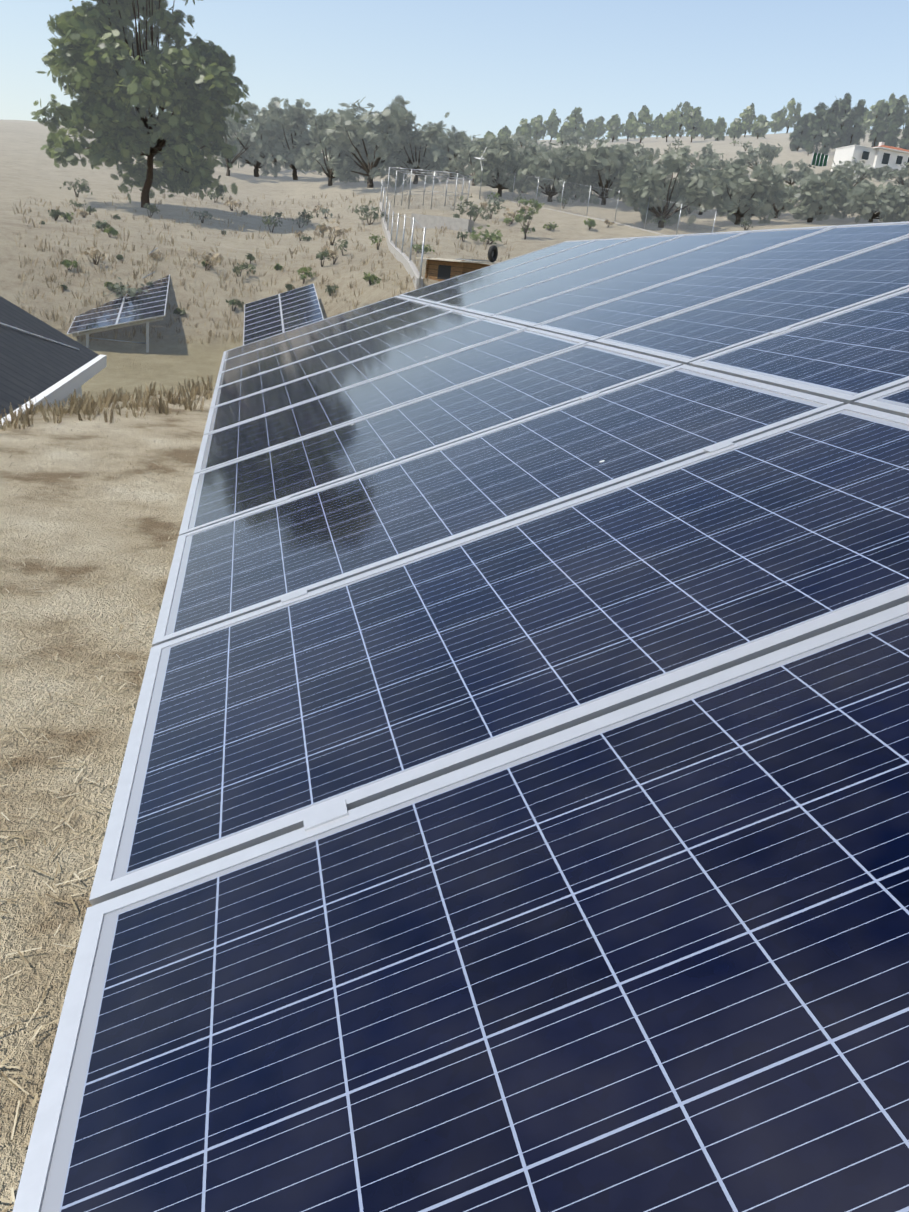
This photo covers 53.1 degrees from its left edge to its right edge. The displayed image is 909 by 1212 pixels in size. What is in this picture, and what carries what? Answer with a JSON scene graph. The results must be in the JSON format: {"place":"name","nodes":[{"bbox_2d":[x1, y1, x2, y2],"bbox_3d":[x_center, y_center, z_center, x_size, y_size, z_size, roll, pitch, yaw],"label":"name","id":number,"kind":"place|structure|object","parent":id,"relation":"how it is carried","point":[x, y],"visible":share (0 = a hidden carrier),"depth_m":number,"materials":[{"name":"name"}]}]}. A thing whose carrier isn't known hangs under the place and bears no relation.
{"place":"outdoors","nodes":[
{"label":"outdoors","id":0,"kind":"place"},
{"bbox_2d":[0,120,908,1211],"bbox_3d":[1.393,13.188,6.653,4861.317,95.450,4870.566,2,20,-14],"label":"ground","id":1,"kind":"structure","parent":0,"point":[28,168],"depth_m":7.57,"materials":[{"name":"beige soil"}]},
{"bbox_2d":[0,296,106,424],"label":"solar panel","id":2,"kind":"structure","parent":1,"relation":"on","point":[39,359],"depth_m":11.55,"materials":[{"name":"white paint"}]},
{"bbox_2d":[48,209,65,220],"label":"shrub","id":3,"kind":"object","parent":1,"relation":"on","point":[54,214],"visible":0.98,"depth_m":41.58,"materials":[{"name":"green plant"}]},
{"bbox_2d":[59,178,91,196],"bbox_3d":[-22.884,-25.144,54.657,2.117,1.285,2.059,2,20,-14],"label":"shrub","id":4,"kind":"object","parent":1,"relation":"on","point":[82,187],"visible":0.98,"depth_m":54.75,"materials":[{"name":"green plant"}]},
{"bbox_2d":[80,246,113,264],"bbox_3d":[-12.306,-12.061,31.386,1.186,0.744,0.989,2,20,-14],"label":"shrub","id":5,"kind":"object","parent":1,"relation":"on","point":[92,254],"visible":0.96,"depth_m":31.23,"materials":[{"name":"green plant"}]},
{"bbox_2d":[92,220,111,231],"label":"shrub","id":6,"kind":"object","parent":1,"relation":"on","point":[99,225],"visible":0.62,"depth_m":37.74,"materials":[{"name":"green plant"}]},
{"bbox_2d":[0,394,210,1211],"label":"dry grass","id":7,"kind":"structure","parent":1,"relation":"on","point":[13,1083],"depth_m":3.16,"materials":[{"name":"beige plant"}]},
{"bbox_2d":[0,375,213,430],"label":"dry grass","id":8,"kind":"structure","parent":1,"relation":"on","point":[85,406],"depth_m":9.65,"materials":[{"name":"beige plant"}]},
{"bbox_2d":[67,248,169,351],"bbox_3d":[-10.912,-10.326,30.183,2.717,3.217,8.816,1,20,-16],"label":"solar panel","id":9,"kind":"object","parent":1,"relation":"on","point":[141,308],"visible":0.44,"depth_m":27.65,"materials":[{"name":"glass"}]},
{"bbox_2d":[108,277,148,300],"bbox_3d":[-10.511,-10.030,29.218,1.048,1.030,1.342,23,25,38],"label":"shrub","id":10,"kind":"object","parent":1,"relation":"on","point":[131,292],"visible":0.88,"depth_m":29.18,"materials":[{"name":"green plant"}]},
{"bbox_2d":[30,0,249,207],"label":"broadleaf tree","id":11,"kind":"object","parent":1,"relation":"on","point":[193,88],"visible":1,"depth_m":48.42,"materials":[{"name":"green plant"}]},
{"bbox_2d":[187,249,223,270],"bbox_3d":[-8.989,-12.587,33.075,1.754,0.924,1.036,22,25,37],"label":"shrub","id":12,"kind":"object","parent":1,"relation":"on","point":[215,258],"visible":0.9,"depth_m":32.82,"materials":[{"name":"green plant"}]},
{"bbox_2d":[225,299,243,310],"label":"shrub","id":13,"kind":"object","parent":1,"relation":"on","point":[238,303],"visible":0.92,"depth_m":30.51,"materials":[{"name":"green plant"}]},
{"bbox_2d":[216,106,262,175],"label":"olive tree","id":14,"kind":"object","parent":1,"relation":"on","point":[253,141],"visible":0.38,"depth_m":75.13,"materials":[{"name":"green plant"}]},
{"bbox_2d":[233,262,256,276],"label":"shrub","id":15,"kind":"object","parent":1,"relation":"on","point":[240,267],"visible":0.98,"depth_m":32.82,"materials":[{"name":"green plant"}]},
{"bbox_2d":[217,101,288,176],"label":"olive tree","id":16,"kind":"object","parent":1,"relation":"on","point":[257,158],"visible":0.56,"depth_m":77.90,"materials":[{"name":"green plant"}]},
{"bbox_2d":[12,190,514,343],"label":"dry grass slope","id":17,"kind":"structure","parent":1,"relation":"on","point":[80,267],"depth_m":32.43,"materials":[{"name":"beige plant"}]},
{"bbox_2d":[262,212,282,232],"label":"shrub","id":18,"kind":"object","parent":1,"relation":"on","point":[269,221],"visible":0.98,"depth_m":50.97,"materials":[{"name":"green plant"}]},
{"bbox_2d":[243,283,323,344],"bbox_3d":[-5.164,-8.128,27.087,2.184,2.919,6.792,2,20,-14],"label":"solar panel","id":19,"kind":"object","parent":1,"relation":"on","point":[267,316],"visible":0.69,"depth_m":27.31,"materials":[{"name":"glass"}]},
{"bbox_2d":[246,96,329,179],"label":"olive tree","id":20,"kind":"object","parent":1,"relation":"on","point":[296,122],"visible":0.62,"depth_m":77.40,"materials":[{"name":"green plant"}]},
{"bbox_2d":[297,267,315,283],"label":"shrub","id":21,"kind":"object","parent":1,"relation":"on","point":[302,277],"visible":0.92,"depth_m":32.01,"materials":[{"name":"green plant"}]},
{"bbox_2d":[316,248,329,266],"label":"shrub","id":22,"kind":"object","parent":1,"relation":"on","point":[324,253],"visible":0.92,"depth_m":34.26,"materials":[{"name":"green plant"}]},
{"bbox_2d":[313,219,350,244],"bbox_3d":[-6.102,-18.361,44.631,2.227,1.407,1.634,20,23,33],"label":"shrub","id":23,"kind":"object","parent":1,"relation":"on","point":[337,231],"visible":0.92,"depth_m":44.57,"materials":[{"name":"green plant"}]},
{"bbox_2d":[300,108,365,185],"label":"olive tree","id":24,"kind":"object","parent":1,"relation":"on","point":[324,147],"visible":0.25,"depth_m":72.38,"materials":[{"name":"green plant"}]},
{"bbox_2d":[348,201,387,224],"bbox_3d":[-5.123,-23.355,54.116,2.642,1.512,2.300,2,20,-14],"label":"shrub","id":25,"kind":"object","parent":1,"relation":"on","point":[375,215],"visible":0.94,"depth_m":54.05,"materials":[{"name":"green plant"}]},
{"bbox_2d":[324,94,415,187],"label":"olive tree","id":26,"kind":"object","parent":1,"relation":"on","point":[392,121],"visible":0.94,"depth_m":69.71,"materials":[{"name":"green plant"}]},
{"bbox_2d":[363,272,380,284],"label":"shrub","id":27,"kind":"object","parent":1,"relation":"on","point":[370,278],"visible":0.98,"depth_m":28.34,"materials":[{"name":"green plant"}]},
{"bbox_2d":[379,180,425,289],"bbox_3d":[-2.917,-18.517,43.174,0.180,6.533,39.352,4,20,-8],"label":"fence line","id":28,"kind":"object","parent":1,"relation":"on","point":[401,256],"visible":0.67,"depth_m":33.74,"materials":[{"name":"metal"}]},
{"bbox_2d":[377,121,456,183],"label":"olive tree","id":29,"kind":"object","parent":1,"relation":"on","point":[429,153],"visible":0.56,"depth_m":71.91,"materials":[{"name":"green plant"}]},
{"bbox_2d":[412,243,434,253],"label":"shrub","id":30,"kind":"object","parent":1,"relation":"on","point":[426,249],"visible":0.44,"depth_m":42.49,"materials":[{"name":"green plant"}]},
{"bbox_2d":[386,167,469,210],"bbox_3d":[-1.719,-26.601,58.970,4.658,2.735,2.658,12,20,15],"label":"fence","id":31,"kind":"object","parent":1,"relation":"on","point":[428,175],"visible":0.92,"depth_m":58.26,"materials":[{"name":"metal"}]},
{"bbox_2d":[410,213,473,231],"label":"wall","id":32,"kind":"structure","parent":1,"relation":"on","point":[432,221],"depth_m":50.67,"materials":[{"name":"grey concrete"}]},
{"bbox_2d":[420,112,485,178],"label":"olive tree","id":33,"kind":"object","parent":1,"relation":"on","point":[454,140],"visible":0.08,"depth_m":75.61,"materials":[{"name":"green plant"}]},
{"bbox_2d":[416,257,499,280],"bbox_3d":[0.359,-9.785,27.042,2.157,1.082,2.460,-6,23,-33],"label":"timber hut","id":34,"kind":"object","parent":1,"relation":"on","point":[439,269],"visible":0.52,"depth_m":26.38,"materials":[{"name":"brown wood"}]},
{"bbox_2d":[12,221,908,1211],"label":"solar panel array","id":35,"kind":"object","parent":1,"relation":"on","point":[510,809],"visible":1,"depth_m":1.39,"materials":[{"name":"blue glass"}]},
{"bbox_2d":[440,137,506,185],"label":"olive tree","id":36,"kind":"object","parent":1,"relation":"on","point":[460,165],"visible":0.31,"depth_m":69.97,"materials":[{"name":"green plant"}]},
{"bbox_2d":[456,195,490,221],"bbox_3d":[1.159,-22.851,52.639,2.340,1.739,2.176,2,20,-14],"label":"shrub","id":37,"kind":"object","parent":1,"relation":"on","point":[473,213],"visible":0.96,"depth_m":52.43,"materials":[{"name":"green plant"}]},
{"bbox_2d":[469,225,502,245],"bbox_3d":[1.646,-19.280,47.362,1.964,1.060,1.935,6,19,-2],"label":"shrub","id":38,"kind":"object","parent":1,"relation":"on","point":[492,237],"visible":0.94,"depth_m":47.13,"materials":[{"name":"green plant"}]},
{"bbox_2d":[485,203,505,218],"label":"shrub","id":39,"kind":"object","parent":1,"relation":"on","point":[492,209],"visible":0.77,"depth_m":55.25,"materials":[{"name":"green plant"}]},
{"bbox_2d":[463,135,537,196],"bbox_3d":[3.643,-31.150,64.695,5.913,4.370,6.020,2,20,-14],"label":"olive tree","id":40,"kind":"object","parent":1,"relation":"on","point":[501,157],"visible":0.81,"depth_m":63.60,"materials":[{"name":"green plant"}]},
{"bbox_2d":[497,126,511,143],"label":"ridge pine","id":41,"kind":"object","parent":1,"relation":"on","point":[505,131],"visible":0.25,"depth_m":132.59,"materials":[{"name":"green plant"}]},
{"bbox_2d":[513,118,531,145],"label":"ridge pine","id":42,"kind":"object","parent":1,"relation":"on","point":[525,128],"visible":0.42,"depth_m":124.41,"materials":[{"name":"green plant"}]},
{"bbox_2d":[511,144,539,192],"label":"olive tree","id":43,"kind":"object","parent":1,"relation":"on","point":[533,149],"visible":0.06,"depth_m":65.06,"materials":[{"name":"green plant"}]},
{"bbox_2d":[514,199,544,238],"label":"young tree","id":44,"kind":"object","parent":1,"relation":"on","point":[525,228],"visible":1,"depth_m":49.76,"materials":[{"name":"green plant"}]},
{"bbox_2d":[506,131,558,154],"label":"olive tree","id":45,"kind":"object","parent":1,"relation":"on","point":[531,140],"visible":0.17,"depth_m":95.65,"materials":[{"name":"green plant"}]},
{"bbox_2d":[531,115,547,142],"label":"ridge pine","id":46,"kind":"object","parent":1,"relation":"on","point":[539,128],"visible":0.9,"depth_m":138.79,"materials":[{"name":"green plant"}]},
{"bbox_2d":[543,108,560,141],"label":"ridge pine","id":47,"kind":"object","parent":1,"relation":"on","point":[552,122],"visible":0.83,"depth_m":140.15,"materials":[{"name":"green plant"}]},
{"bbox_2d":[516,143,589,202],"bbox_3d":[6.716,-30.016,63.269,5.702,4.664,5.153,2,20,-14],"label":"olive tree","id":48,"kind":"object","parent":1,"relation":"on","point":[559,165],"visible":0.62,"depth_m":62.31,"materials":[{"name":"green plant"}]},
{"bbox_2d":[556,122,573,143],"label":"ridge pine","id":49,"kind":"object","parent":1,"relation":"on","point":[563,128],"visible":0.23,"depth_m":133.67,"materials":[{"name":"green plant"}]},
{"bbox_2d":[564,107,585,137],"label":"ridge pine","id":50,"kind":"object","parent":1,"relation":"on","point":[576,117],"visible":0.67,"depth_m":133.10,"materials":[{"name":"green plant"}]},
{"bbox_2d":[560,131,591,151],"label":"olive tree","id":51,"kind":"object","parent":1,"relation":"on","point":[571,139],"visible":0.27,"depth_m":92.72,"materials":[{"name":"green plant"}]},
{"bbox_2d":[561,153,599,197],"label":"olive tree","id":52,"kind":"object","parent":1,"relation":"on","point":[593,176],"visible":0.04,"depth_m":63.77,"materials":[{"name":"green plant"}]},
{"bbox_2d":[582,119,596,140],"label":"ridge pine","id":53,"kind":"object","parent":1,"relation":"on","point":[590,130],"visible":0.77,"depth_m":134.95,"materials":[{"name":"green plant"}]},
{"bbox_2d":[555,137,642,204],"bbox_3d":[10.803,-30.073,63.227,7.514,4.479,6.602,2,20,-14],"label":"olive tree","id":54,"kind":"object","parent":1,"relation":"on","point":[608,163],"visible":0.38,"depth_m":61.90,"materials":[{"name":"green plant"}]},
{"bbox_2d":[594,116,605,138],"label":"ridge pine","id":55,"kind":"object","parent":1,"relation":"on","point":[599,124],"visible":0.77,"depth_m":146.79,"materials":[{"name":"green plant"}]},
{"bbox_2d":[511,173,716,234],"bbox_3d":[9.237,-24.907,56.977,0.180,4.432,18.110,-8,24,-36],"label":"fence line","id":56,"kind":"object","parent":1,"relation":"on","point":[617,201],"visible":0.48,"depth_m":56.21,"materials":[{"name":"metal"}]},
{"bbox_2d":[603,114,624,141],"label":"ridge pine","id":57,"kind":"object","parent":1,"relation":"on","point":[614,127],"visible":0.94,"depth_m":140.55,"materials":[{"name":"green plant"}]},
{"bbox_2d":[621,112,635,140],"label":"ridge pine","id":58,"kind":"object","parent":1,"relation":"on","point":[629,130],"visible":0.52,"depth_m":140.48,"materials":[{"name":"green plant"}]},
{"bbox_2d":[596,151,667,206],"bbox_3d":[12.519,-29.816,63.234,5.236,4.167,6.069,2,20,-14],"label":"olive tree","id":59,"kind":"object","parent":1,"relation":"on","point":[640,168],"depth_m":63.08,"materials":[{"name":"green plant"}]},
{"bbox_2d":[620,142,654,164],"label":"olive tree","id":60,"kind":"object","parent":1,"relation":"on","point":[639,149],"visible":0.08,"depth_m":82.54,"materials":[{"name":"green plant"}]},
{"bbox_2d":[628,105,656,142],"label":"ridge pine","id":61,"kind":"object","parent":1,"relation":"on","point":[646,118],"visible":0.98,"depth_m":130.15,"materials":[{"name":"green plant"}]},
{"bbox_2d":[653,112,662,138],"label":"ridge pine","id":62,"kind":"object","parent":1,"relation":"on","point":[659,120],"visible":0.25,"depth_m":140.77,"materials":[{"name":"green plant"}]},
{"bbox_2d":[608,145,723,227],"bbox_3d":[12.634,-25.338,55.027,7.176,5.028,6.079,2,20,-14],"label":"olive tree","id":63,"kind":"object","parent":1,"relation":"on","point":[652,184],"visible":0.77,"depth_m":54.32,"materials":[{"name":"green plant"}]},
{"bbox_2d":[657,109,678,141],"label":"ridge pine","id":64,"kind":"object","parent":1,"relation":"on","point":[669,125],"visible":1,"depth_m":126.90,"materials":[{"name":"green plant"}]},
{"bbox_2d":[675,101,693,136],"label":"ridge pine","id":65,"kind":"object","parent":1,"relation":"on","point":[687,108],"visible":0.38,"depth_m":145.37,"materials":[{"name":"green plant"}]},
{"bbox_2d":[684,106,705,141],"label":"ridge pine","id":66,"kind":"object","parent":1,"relation":"on","point":[694,125],"visible":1,"depth_m":122.57,"materials":[{"name":"green plant"}]},
{"bbox_2d":[670,157,728,214],"bbox_3d":[16.875,-28.381,61.779,5.720,3.958,5.098,2,20,-14],"label":"olive tree","id":67,"kind":"object","parent":1,"relation":"on","point":[704,165],"depth_m":60.62,"materials":[{"name":"green plant"}]},
{"bbox_2d":[680,142,723,170],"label":"olive tree","id":68,"kind":"object","parent":1,"relation":"on","point":[710,153],"visible":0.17,"depth_m":81.76,"materials":[{"name":"green plant"}]},
{"bbox_2d":[700,118,714,139],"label":"ridge pine","id":69,"kind":"object","parent":1,"relation":"on","point":[709,124],"visible":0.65,"depth_m":128.73,"materials":[{"name":"green plant"}]},
{"bbox_2d":[701,155,730,185],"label":"olive tree","id":70,"kind":"object","parent":1,"relation":"on","point":[713,162],"visible":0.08,"depth_m":67.43,"materials":[{"name":"green plant"}]},
{"bbox_2d":[710,116,726,140],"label":"ridge pine","id":71,"kind":"object","parent":1,"relation":"on","point":[718,130],"visible":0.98,"depth_m":126.98,"materials":[{"name":"green plant"}]},
{"bbox_2d":[725,118,744,138],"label":"ridge pine","id":72,"kind":"object","parent":1,"relation":"on","point":[735,129],"visible":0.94,"depth_m":127.78,"materials":[{"name":"green plant"}]},
{"bbox_2d":[699,158,789,224],"bbox_3d":[17.595,-25.755,56.674,6.391,4.144,5.913,2,20,-14],"label":"olive tree","id":73,"kind":"object","parent":1,"relation":"on","point":[744,197],"visible":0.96,"depth_m":55.74,"materials":[{"name":"green plant"}]},
{"bbox_2d":[739,103,755,136],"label":"ridge pine","id":74,"kind":"object","parent":1,"relation":"on","point":[748,116],"visible":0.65,"depth_m":135.30,"materials":[{"name":"green plant"}]},
{"bbox_2d":[730,142,782,169],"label":"olive tree","id":75,"kind":"object","parent":1,"relation":"on","point":[768,152],"visible":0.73,"depth_m":79.56,"materials":[{"name":"green plant"}]},
{"bbox_2d":[750,114,770,138],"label":"ridge pine","id":76,"kind":"object","parent":1,"relation":"on","point":[760,125],"visible":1,"depth_m":126.84,"materials":[{"name":"green plant"}]},
{"bbox_2d":[768,110,782,132],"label":"ridge pine","id":77,"kind":"object","parent":1,"relation":"on","point":[773,126],"visible":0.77,"depth_m":140.80,"materials":[{"name":"green plant"}]},
{"bbox_2d":[758,179,804,217],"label":"olive tree","id":78,"kind":"object","parent":1,"relation":"on","point":[790,194],"visible":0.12,"depth_m":58.70,"materials":[{"name":"green plant"}]},
{"bbox_2d":[777,98,801,132],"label":"ridge pine","id":79,"kind":"object","parent":1,"relation":"on","point":[787,122],"visible":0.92,"depth_m":138.51,"materials":[{"name":"green plant"}]},
{"bbox_2d":[781,160,814,185],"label":"olive tree","id":80,"kind":"object","parent":1,"relation":"on","point":[796,176],"visible":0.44,"depth_m":70.95,"materials":[{"name":"green plant"}]},
{"bbox_2d":[789,114,809,150],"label":"tree","id":81,"kind":"object","parent":1,"relation":"on","point":[799,134],"visible":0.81,"depth_m":103.04,"materials":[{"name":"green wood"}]},
{"bbox_2d":[802,102,828,152],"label":"cypress","id":82,"kind":"object","parent":1,"relation":"on","point":[814,132],"visible":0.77,"depth_m":100.07,"materials":[{"name":"green plant"}]},
{"bbox_2d":[811,152,828,166],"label":"striped awning","id":83,"kind":"object","parent":1,"relation":"on","point":[818,159],"visible":0.69,"depth_m":86.13,"materials":[{"name":"fabric"}]},
{"bbox_2d":[785,160,862,222],"bbox_3d":[23.261,-25.730,57.014,5.688,4.118,5.454,2,20,-14],"label":"olive tree","id":84,"kind":"object","parent":1,"relation":"on","point":[822,198],"visible":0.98,"depth_m":55.66,"materials":[{"name":"green plant"}]},
{"bbox_2d":[818,96,838,154],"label":"cypress","id":85,"kind":"object","parent":1,"relation":"on","point":[827,140],"visible":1,"depth_m":97.39,"materials":[{"name":"green plant"}]},
{"bbox_2d":[829,94,851,149],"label":"cypress","id":86,"kind":"object","parent":1,"relation":"on","point":[843,132],"visible":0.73,"depth_m":99.48,"materials":[{"name":"green plant"}]},
{"bbox_2d":[846,99,866,145],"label":"cypress","id":87,"kind":"object","parent":1,"relation":"on","point":[854,136],"visible":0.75,"depth_m":99.88,"materials":[{"name":"green plant"}]},
{"bbox_2d":[836,157,878,186],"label":"olive tree","id":88,"kind":"object","parent":1,"relation":"on","point":[861,171],"visible":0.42,"depth_m":65.56,"materials":[{"name":"green plant"}]},
{"bbox_2d":[854,109,871,133],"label":"ridge pine","id":89,"kind":"object","parent":1,"relation":"on","point":[866,119],"visible":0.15,"depth_m":124.81,"materials":[{"name":"green plant"}]},
{"bbox_2d":[831,142,908,177],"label":"farmhouse","id":90,"kind":"object","parent":1,"relation":"on","point":[881,154],"visible":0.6,"depth_m":74.24,"materials":[{"name":"white paint"}]},
{"bbox_2d":[835,178,908,222],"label":"olive tree","id":91,"kind":"object","parent":1,"relation":"on","point":[884,202],"visible":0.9,"depth_m":55.69,"materials":[{"name":"green plant"}]},
{"bbox_2d":[867,103,889,146],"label":"cypress","id":92,"kind":"object","parent":1,"relation":"on","point":[876,132],"visible":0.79,"depth_m":98.64,"materials":[{"name":"green plant"}]},
{"bbox_2d":[869,99,888,125],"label":"ridge pine","id":93,"kind":"object","parent":1,"relation":"on","point":[876,107],"visible":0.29,"depth_m":133.42,"materials":[{"name":"green plant"}]},
{"bbox_2d":[873,165,889,181],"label":"olive tree","id":94,"kind":"object","parent":1,"relation":"on","point":[879,177],"visible":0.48,"depth_m":72.06,"materials":[{"name":"green plant"}]},
{"bbox_2d":[878,93,902,123],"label":"ridge pine","id":95,"kind":"object","parent":1,"relation":"on","point":[892,102],"visible":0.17,"depth_m":131.98,"materials":[{"name":"green plant"}]},
{"bbox_2d":[883,99,904,146],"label":"cypress","id":96,"kind":"object","parent":1,"relation":"on","point":[893,130],"visible":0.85,"depth_m":97.29,"materials":[{"name":"green plant"}]},
{"bbox_2d":[881,162,908,185],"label":"olive tree","id":97,"kind":"object","parent":1,"relation":"on","point":[902,173],"visible":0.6,"depth_m":64.94,"materials":[{"name":"green plant"}]},
{"bbox_2d":[892,188,908,221],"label":"olive tree","id":98,"kind":"object","parent":1,"relation":"on","point":[903,217],"visible":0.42,"depth_m":55.99,"materials":[{"name":"green plant"}]},
{"bbox_2d":[897,111,908,149],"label":"tree","id":99,"kind":"object","parent":1,"relation":"on","point":[904,143],"visible":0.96,"depth_m":95.97,"materials":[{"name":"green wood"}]},
{"bbox_2d":[899,95,908,125],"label":"ridge pine","id":100,"kind":"object","parent":1,"relation":"on","point":[905,101],"visible":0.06,"depth_m":135.67,"materials":[{"name":"green plant"}]},
{"bbox_2d":[0,0,908,139],"label":"sky","id":101,"kind":"structure","parent":0,"point":[493,65],"materials":[{"name":"blue"}]},
{"bbox_2d":[488,245,497,261],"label":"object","id":102,"kind":"object","parent":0,"point":[492,253],"visible":1,"depth_m":26.04,"materials":[{"name":"black rubber"}]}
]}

